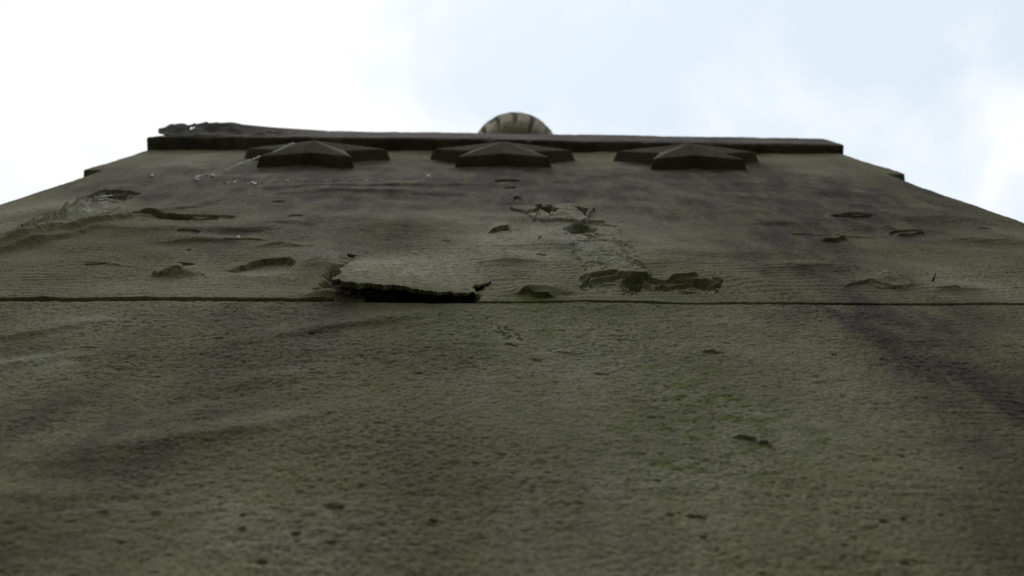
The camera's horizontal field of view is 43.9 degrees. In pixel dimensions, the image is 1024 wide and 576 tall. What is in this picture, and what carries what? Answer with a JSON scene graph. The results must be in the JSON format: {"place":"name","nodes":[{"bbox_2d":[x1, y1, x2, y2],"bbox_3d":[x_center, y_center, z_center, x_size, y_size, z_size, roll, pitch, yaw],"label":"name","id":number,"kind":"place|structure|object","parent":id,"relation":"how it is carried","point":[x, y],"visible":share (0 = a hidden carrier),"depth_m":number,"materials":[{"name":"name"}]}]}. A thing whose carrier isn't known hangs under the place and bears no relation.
{"place":"outdoors","nodes":[
{"label":"outdoors","id":0,"kind":"place"},
{"bbox_2d":[0,0,1023,222],"label":"sky","id":1,"kind":"structure","parent":0,"point":[930,92],"materials":[{"name":"white"}]},
{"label":"ground","id":2,"kind":"structure","parent":0,"visible":0},
{"bbox_2d":[0,112,1023,575],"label":"stone monument","id":3,"kind":"object","parent":2,"relation":"on","point":[556,354],"visible":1,"depth_m":1.00,"materials":[{"name":"stone"}]},
{"bbox_2d":[62,195,117,212],"bbox_3d":[-0.606,-0.120,1.839,0.054,0.209,0.007,0,-79,-1],"label":"cobweb","id":4,"kind":"object","parent":3,"relation":"attached to","point":[101,199],"visible":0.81,"depth_m":1.88,"materials":[{"name":"fabric"}]},
{"bbox_2d":[192,173,216,179],"bbox_3d":[-0.542,-0.196,2.242,0.038,0.090,0.008,0,-79,-1],"label":"cobweb","id":5,"kind":"object","parent":3,"relation":"attached to","point":[196,177],"visible":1,"depth_m":2.25,"materials":[{"name":"fabric"}]},
{"bbox_2d":[223,143,293,171],"bbox_3d":[-0.492,-0.256,2.478,0.107,0.215,0.006,-18,-79,3],"label":"cobweb","id":6,"kind":"object","parent":3,"relation":"attached to","point":[257,157],"visible":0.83,"depth_m":2.44,"materials":[{"name":"fabric"}]},
{"bbox_2d":[213,178,381,183],"bbox_3d":[-0.370,-0.185,2.204,0.286,0.098,0.003,0,-79,-1],"label":"cobweb","id":7,"kind":"object","parent":3,"relation":"attached to","point":[299,179],"visible":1,"depth_m":2.22,"materials":[{"name":"fabric"}]}
]}

